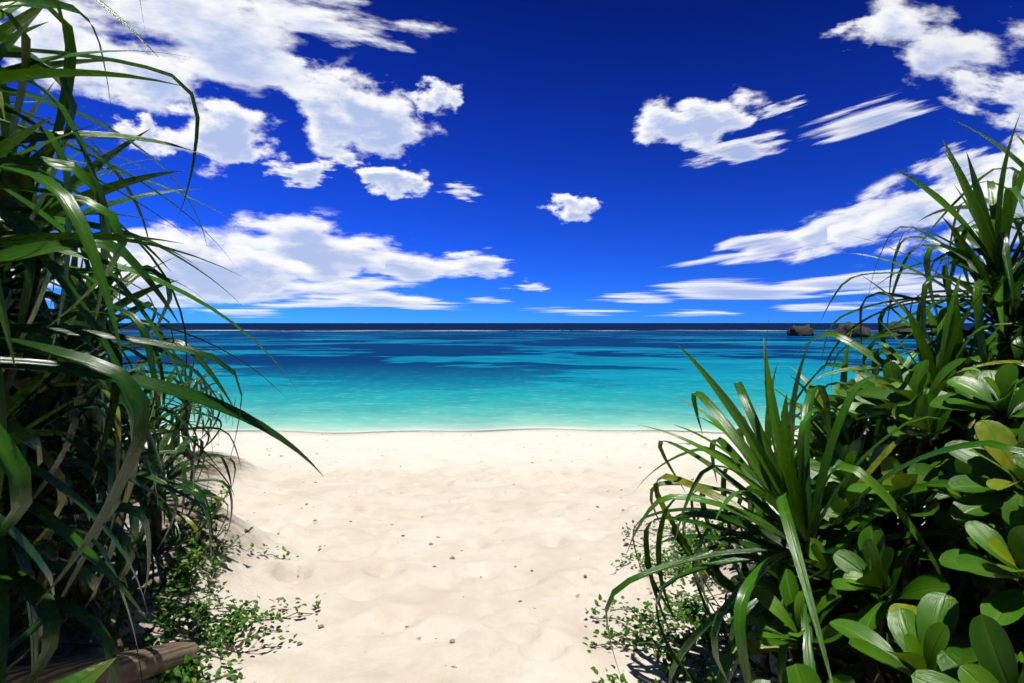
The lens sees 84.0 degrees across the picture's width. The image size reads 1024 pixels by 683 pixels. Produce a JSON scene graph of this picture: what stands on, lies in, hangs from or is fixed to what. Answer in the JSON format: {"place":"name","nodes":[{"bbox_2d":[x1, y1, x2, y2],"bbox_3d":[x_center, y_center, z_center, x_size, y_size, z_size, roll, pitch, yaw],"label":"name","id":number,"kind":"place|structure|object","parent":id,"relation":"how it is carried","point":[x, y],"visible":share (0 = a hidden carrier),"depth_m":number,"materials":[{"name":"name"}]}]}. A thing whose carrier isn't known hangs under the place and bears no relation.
{"place":"outdoors","nodes":[
{"label":"outdoors","id":0,"kind":"place"},
{"bbox_2d":[11,248,129,286],"bbox_3d":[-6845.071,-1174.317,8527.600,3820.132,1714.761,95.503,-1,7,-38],"label":"cloud","id":1,"kind":"structure","parent":0,"point":[79,265],"depth_m":8660.36,"materials":[{"name":"white"}]},
{"bbox_2d":[0,0,157,85],"bbox_3d":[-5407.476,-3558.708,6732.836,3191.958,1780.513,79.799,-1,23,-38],"label":"cloud","id":2,"kind":"structure","parent":0,"point":[48,35],"depth_m":6742.58,"materials":[{"name":"white"}]},
{"bbox_2d":[6,36,193,112],"bbox_3d":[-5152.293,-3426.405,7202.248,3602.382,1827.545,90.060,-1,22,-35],"label":"cloud","id":3,"kind":"structure","parent":0,"point":[150,96],"depth_m":7433.59,"materials":[{"name":"white"}]},
{"bbox_2d":[49,296,190,307],"bbox_3d":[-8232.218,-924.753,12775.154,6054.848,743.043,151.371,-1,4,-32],"label":"cloud","id":4,"kind":"structure","parent":0,"point":[160,303],"depth_m":12871.32,"materials":[{"name":"white"}]},
{"bbox_2d":[114,112,175,155],"bbox_3d":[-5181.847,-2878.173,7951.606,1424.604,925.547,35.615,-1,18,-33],"label":"cloud","id":5,"kind":"structure","parent":0,"point":[124,127],"depth_m":7946.06,"materials":[{"name":"white"}]},
{"bbox_2d":[114,221,178,257],"bbox_3d":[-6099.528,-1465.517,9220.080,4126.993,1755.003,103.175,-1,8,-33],"label":"cloud","id":6,"kind":"structure","parent":0,"point":[132,247],"depth_m":9209.90,"materials":[{"name":"white"}]},
{"bbox_2d":[0,0,298,535],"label":"pandanus leaves","id":7,"kind":"object","parent":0,"point":[14,465],"visible":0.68,"depth_m":1.65,"materials":[{"name":"green plant"}]},
{"bbox_2d":[68,0,300,88],"bbox_3d":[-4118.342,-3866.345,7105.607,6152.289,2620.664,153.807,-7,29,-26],"label":"cloud","id":8,"kind":"structure","parent":0,"point":[240,42],"depth_m":7227.09,"materials":[{"name":"white"}]},
{"bbox_2d":[85,228,313,302],"bbox_3d":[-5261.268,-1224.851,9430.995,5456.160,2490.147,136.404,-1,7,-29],"label":"cloud","id":9,"kind":"structure","parent":0,"point":[265,272],"depth_m":9542.78,"materials":[{"name":"white"}]},
{"bbox_2d":[155,99,285,174],"bbox_3d":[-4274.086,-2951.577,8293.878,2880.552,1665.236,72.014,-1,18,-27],"label":"cloud","id":10,"kind":"structure","parent":0,"point":[226,134],"depth_m":8249.12,"materials":[{"name":"white"}]},
{"bbox_2d":[203,309,272,314],"bbox_3d":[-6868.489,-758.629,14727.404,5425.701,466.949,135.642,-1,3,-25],"label":"cloud","id":11,"kind":"structure","parent":0,"point":[242,311],"depth_m":14634.46,"materials":[{"name":"white"}]},
{"bbox_2d":[228,280,315,302],"bbox_3d":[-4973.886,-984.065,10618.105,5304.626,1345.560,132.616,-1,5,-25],"label":"cloud","id":12,"kind":"structure","parent":0,"point":[297,287],"depth_m":10895.33,"materials":[{"name":"white"}]},
{"bbox_2d":[264,160,332,187],"bbox_3d":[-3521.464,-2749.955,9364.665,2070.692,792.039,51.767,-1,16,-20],"label":"cloud","id":13,"kind":"structure","parent":0,"point":[306,174],"depth_m":9368.43,"materials":[{"name":"white"}]},
{"bbox_2d":[220,213,387,285],"bbox_3d":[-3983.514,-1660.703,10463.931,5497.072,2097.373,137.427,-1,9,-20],"label":"cloud","id":14,"kind":"structure","parent":0,"point":[308,241],"depth_m":10521.34,"materials":[{"name":"white"}]},
{"bbox_2d":[277,55,343,92],"bbox_3d":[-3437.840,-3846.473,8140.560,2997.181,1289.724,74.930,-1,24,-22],"label":"cloud","id":15,"kind":"structure","parent":0,"point":[298,80],"depth_m":8265.19,"materials":[{"name":"white"}]},
{"bbox_2d":[257,300,392,306],"bbox_3d":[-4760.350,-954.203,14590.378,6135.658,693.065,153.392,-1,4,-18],"label":"cloud","id":16,"kind":"structure","parent":0,"point":[326,303],"depth_m":14478.28,"materials":[{"name":"white"}]},
{"bbox_2d":[319,153,362,166],"bbox_3d":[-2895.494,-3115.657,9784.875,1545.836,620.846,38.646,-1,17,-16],"label":"cloud","id":17,"kind":"structure","parent":0,"point":[350,161],"depth_m":9776.04,"materials":[{"name":"white"}]},
{"bbox_2d":[257,0,442,48],"bbox_3d":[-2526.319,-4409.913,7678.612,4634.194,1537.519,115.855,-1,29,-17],"label":"cloud","id":18,"kind":"structure","parent":0,"point":[313,19],"depth_m":7686.61,"materials":[{"name":"white"}]},
{"bbox_2d":[281,68,439,157],"bbox_3d":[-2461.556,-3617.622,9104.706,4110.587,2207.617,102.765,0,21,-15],"label":"cloud","id":19,"kind":"structure","parent":0,"point":[340,114],"depth_m":9075.30,"materials":[{"name":"white"}]},
{"bbox_2d":[306,277,434,305],"bbox_3d":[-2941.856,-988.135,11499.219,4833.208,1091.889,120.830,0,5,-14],"label":"cloud","id":20,"kind":"structure","parent":0,"point":[359,291],"depth_m":11450.37,"materials":[{"name":"white"}]},
{"bbox_2d":[356,167,430,199],"bbox_3d":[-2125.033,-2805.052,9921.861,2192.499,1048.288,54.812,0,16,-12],"label":"cloud","id":21,"kind":"structure","parent":0,"point":[392,183],"depth_m":9917.60,"materials":[{"name":"white"}]},
{"bbox_2d":[367,248,465,281],"bbox_3d":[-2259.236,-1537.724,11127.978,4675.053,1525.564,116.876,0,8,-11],"label":"cloud","id":22,"kind":"structure","parent":0,"point":[406,267],"depth_m":11152.63,"materials":[{"name":"white"}]},
{"bbox_2d":[395,302,448,309],"bbox_3d":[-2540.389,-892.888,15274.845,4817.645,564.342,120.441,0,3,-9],"label":"cloud","id":23,"kind":"structure","parent":0,"point":[422,307],"depth_m":15251.35,"materials":[{"name":"white"}]},
{"bbox_2d":[406,76,462,111],"bbox_3d":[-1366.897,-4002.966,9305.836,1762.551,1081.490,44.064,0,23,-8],"label":"cloud","id":24,"kind":"structure","parent":0,"point":[436,96],"depth_m":9304.71,"materials":[{"name":"white"}]},
{"bbox_2d":[448,184,478,201],"bbox_3d":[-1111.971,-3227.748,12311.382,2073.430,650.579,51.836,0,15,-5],"label":"cloud","id":25,"kind":"structure","parent":0,"point":[458,192],"depth_m":12281.52,"materials":[{"name":"white"}]},
{"bbox_2d":[440,251,511,276],"bbox_3d":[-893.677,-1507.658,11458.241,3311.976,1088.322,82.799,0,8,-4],"label":"cloud","id":26,"kind":"structure","parent":0,"point":[487,266],"depth_m":11431.63,"materials":[{"name":"white"}]},
{"bbox_2d":[472,298,507,301],"bbox_3d":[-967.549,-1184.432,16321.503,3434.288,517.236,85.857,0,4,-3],"label":"cloud","id":27,"kind":"structure","parent":0,"point":[484,299],"depth_m":16292.74,"materials":[{"name":"white"}]},
{"bbox_2d":[0,0,1023,322],"label":"sky","id":28,"kind":"structure","parent":0,"point":[554,95],"materials":[{"name":"blue"}]},
{"bbox_2d":[7,429,1023,682],"bbox_3d":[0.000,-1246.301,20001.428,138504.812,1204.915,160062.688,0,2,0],"label":"beach ground","id":29,"kind":"structure","parent":0,"point":[539,515],"depth_m":4.55,"materials":[{"name":"beige sand"}]},
{"bbox_2d":[5,639,196,682],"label":"log","id":30,"kind":"object","parent":29,"relation":"on","point":[156,661],"visible":0.8,"depth_m":2.41,"materials":[{"name":"brown wood"}]},
{"bbox_2d":[11,352,235,663],"bbox_3d":[-3.596,1.037,5.720,1.924,1.833,7.358,-1,2,-20],"label":"young pandanus","id":31,"kind":"object","parent":29,"relation":"on","point":[173,472],"depth_m":3.95,"materials":[{"name":"green plant"}]},
{"bbox_2d":[0,9,323,682],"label":"pandanus tree","id":32,"kind":"object","parent":29,"relation":"on","point":[55,461],"depth_m":1.88,"materials":[{"name":"green plant"}]},
{"bbox_2d":[53,658,115,682],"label":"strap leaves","id":33,"kind":"object","parent":32,"relation":"attached to","point":[92,674],"visible":1,"depth_m":1.04,"materials":[{"name":"green plant"}]},
{"bbox_2d":[57,469,826,682],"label":"beach creeper","id":34,"kind":"object","parent":29,"relation":"on","point":[692,607],"depth_m":3.31,"materials":[{"name":"green plant"}]},
{"bbox_2d":[190,433,723,682],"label":"sand debris","id":35,"kind":"object","parent":29,"relation":"on","point":[418,638],"visible":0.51,"depth_m":4.82,"materials":[{"name":"brown"}]},
{"bbox_2d":[605,113,1023,682],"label":"pandanus","id":36,"kind":"object","parent":29,"relation":"on","point":[780,484],"depth_m":2.59,"materials":[{"name":"green plant"}]},
{"bbox_2d":[709,358,1023,682],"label":"naupaka bush","id":37,"kind":"object","parent":29,"relation":"on","point":[930,645],"depth_m":1.91,"materials":[{"name":"green plant"}]},
{"bbox_2d":[717,412,1017,612],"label":"shrub leaves","id":38,"kind":"object","parent":37,"relation":"on","point":[971,422],"depth_m":2.50,"materials":[{"name":"green plant"}]},
{"bbox_2d":[518,284,548,289],"bbox_3d":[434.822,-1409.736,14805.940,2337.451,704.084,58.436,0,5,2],"label":"cloud","id":39,"kind":"structure","parent":0,"point":[534,287],"depth_m":14775.58,"materials":[{"name":"white"}]},
{"bbox_2d":[99,323,996,432],"bbox_3d":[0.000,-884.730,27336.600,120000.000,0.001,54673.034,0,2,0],"label":"sea water","id":40,"kind":"structure","parent":0,"point":[361,377],"depth_m":35.23,"materials":[{"name":"teal liquid"}]},
{"bbox_2d":[787,324,813,335],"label":"reef rock","id":41,"kind":"object","parent":40,"relation":"in","point":[805,330],"visible":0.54,"depth_m":132.28,"materials":[{"name":"stone"}]},
{"bbox_2d":[833,321,870,337],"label":"reef rock","id":42,"kind":"object","parent":40,"relation":"in","point":[845,328],"visible":0.3,"depth_m":118.54,"materials":[{"name":"stone"}]},
{"bbox_2d":[874,321,914,338],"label":"reef rock","id":43,"kind":"object","parent":40,"relation":"in","point":[900,330],"visible":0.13,"depth_m":108.05,"materials":[{"name":"stone"}]},
{"bbox_2d":[547,193,598,221],"bbox_3d":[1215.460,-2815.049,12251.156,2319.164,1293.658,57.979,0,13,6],"label":"cloud","id":44,"kind":"structure","parent":0,"point":[575,209],"depth_m":12198.19,"materials":[{"name":"white"}]},
{"bbox_2d":[547,310,626,314],"bbox_3d":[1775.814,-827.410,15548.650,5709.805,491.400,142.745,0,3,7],"label":"cloud","id":45,"kind":"structure","parent":0,"point":[588,311],"depth_m":15450.25,"materials":[{"name":"white"}]},
{"bbox_2d":[604,293,667,302],"bbox_3d":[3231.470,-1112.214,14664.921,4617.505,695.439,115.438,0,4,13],"label":"cloud","id":46,"kind":"structure","parent":0,"point":[645,299],"depth_m":14608.27,"materials":[{"name":"white"}]},
{"bbox_2d":[634,89,761,150],"bbox_3d":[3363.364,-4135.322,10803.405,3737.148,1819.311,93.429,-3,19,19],"label":"cloud","id":47,"kind":"structure","parent":0,"point":[699,124],"depth_m":10751.99,"materials":[{"name":"white"}]},
{"bbox_2d":[672,311,737,314],"bbox_3d":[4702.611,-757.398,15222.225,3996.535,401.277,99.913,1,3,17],"label":"cloud","id":48,"kind":"structure","parent":0,"point":[710,312],"depth_m":15035.17,"materials":[{"name":"white"}]},
{"bbox_2d":[678,253,746,264],"bbox_3d":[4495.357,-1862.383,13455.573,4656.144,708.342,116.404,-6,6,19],"label":"cloud","id":49,"kind":"structure","parent":0,"point":[717,258],"depth_m":13306.17,"materials":[{"name":"white"}]},
{"bbox_2d":[694,132,783,164],"bbox_3d":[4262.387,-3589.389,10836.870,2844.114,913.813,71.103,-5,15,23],"label":"cloud","id":50,"kind":"structure","parent":0,"point":[742,150],"depth_m":10747.60,"materials":[{"name":"white"}]},
{"bbox_2d":[655,281,823,298],"bbox_3d":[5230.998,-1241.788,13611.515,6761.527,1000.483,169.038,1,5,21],"label":"cloud","id":51,"kind":"structure","parent":0,"point":[710,290],"depth_m":13519.17,"materials":[{"name":"white"}]},
{"bbox_2d":[717,232,804,263],"bbox_3d":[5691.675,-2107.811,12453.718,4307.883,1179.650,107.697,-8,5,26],"label":"cloud","id":52,"kind":"structure","parent":0,"point":[764,247],"depth_m":12516.05,"materials":[{"name":"white"}]},
{"bbox_2d":[762,97,803,117],"bbox_3d":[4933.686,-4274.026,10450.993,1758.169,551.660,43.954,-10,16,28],"label":"cloud","id":53,"kind":"structure","parent":0,"point":[776,110],"depth_m":10454.66,"materials":[{"name":"white"}]},
{"bbox_2d":[781,304,866,311],"bbox_3d":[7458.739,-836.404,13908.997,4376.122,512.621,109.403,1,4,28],"label":"cloud","id":54,"kind":"structure","parent":0,"point":[809,307],"depth_m":13898.04,"materials":[{"name":"white"}]},
{"bbox_2d":[784,200,884,261],"bbox_3d":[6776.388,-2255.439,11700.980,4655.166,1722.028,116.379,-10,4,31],"label":"cloud","id":55,"kind":"structure","parent":0,"point":[814,233],"depth_m":11834.46,"materials":[{"name":"white"}]},
{"bbox_2d":[775,269,923,294],"bbox_3d":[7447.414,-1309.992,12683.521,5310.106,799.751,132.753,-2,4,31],"label":"cloud","id":56,"kind":"structure","parent":0,"point":[836,282],"depth_m":12560.85,"materials":[{"name":"white"}]},
{"bbox_2d":[816,98,929,141],"bbox_3d":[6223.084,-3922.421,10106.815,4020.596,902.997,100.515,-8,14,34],"label":"cloud","id":57,"kind":"structure","parent":0,"point":[877,117],"depth_m":10015.20,"materials":[{"name":"white"}]},
{"bbox_2d":[831,13,921,33],"bbox_3d":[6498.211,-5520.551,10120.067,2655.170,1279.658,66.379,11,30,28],"label":"cloud","id":58,"kind":"structure","parent":0,"point":[861,22],"depth_m":10214.70,"materials":[{"name":"white"}]},
{"bbox_2d":[826,175,990,253],"bbox_3d":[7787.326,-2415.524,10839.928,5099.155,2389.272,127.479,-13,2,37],"label":"cloud","id":59,"kind":"structure","parent":0,"point":[895,211],"depth_m":11068.99,"materials":[{"name":"white"}]},
{"bbox_2d":[891,298,938,303],"bbox_3d":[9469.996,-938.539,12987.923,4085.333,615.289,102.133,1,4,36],"label":"cloud","id":60,"kind":"structure","parent":0,"point":[913,301],"depth_m":13145.02,"materials":[{"name":"white"}]},
{"bbox_2d":[876,276,982,295],"bbox_3d":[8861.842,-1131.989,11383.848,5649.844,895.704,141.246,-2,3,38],"label":"cloud","id":61,"kind":"structure","parent":0,"point":[916,288],"depth_m":11688.71,"materials":[{"name":"white"}]},
{"bbox_2d":[849,0,1023,96],"bbox_3d":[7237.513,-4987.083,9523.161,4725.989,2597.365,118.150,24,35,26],"label":"cloud","id":62,"kind":"structure","parent":0,"point":[936,51],"depth_m":9600.35,"materials":[{"name":"white"}]},
{"bbox_2d":[914,144,1003,191],"bbox_3d":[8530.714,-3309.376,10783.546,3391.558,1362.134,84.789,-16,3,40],"label":"cloud","id":63,"kind":"structure","parent":0,"point":[943,167],"depth_m":10863.86,"materials":[{"name":"white"}]},
{"bbox_2d":[933,149,1023,244],"bbox_3d":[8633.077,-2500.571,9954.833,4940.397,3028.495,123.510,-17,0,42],"label":"cloud","id":64,"kind":"structure","parent":0,"point":[984,168],"depth_m":9968.41,"materials":[{"name":"white"}]},
{"bbox_2d":[946,70,1023,129],"bbox_3d":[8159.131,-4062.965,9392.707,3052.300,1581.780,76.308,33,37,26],"label":"cloud","id":65,"kind":"structure","parent":0,"point":[1009,90],"depth_m":9439.22,"materials":[{"name":"white"}]},
{"bbox_2d":[1009,135,1023,151],"bbox_3d":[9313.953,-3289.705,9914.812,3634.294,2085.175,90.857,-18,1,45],"label":"cloud","id":66,"kind":"structure","parent":0,"point":[1018,145],"depth_m":10104.91,"materials":[{"name":"white"}]}
]}

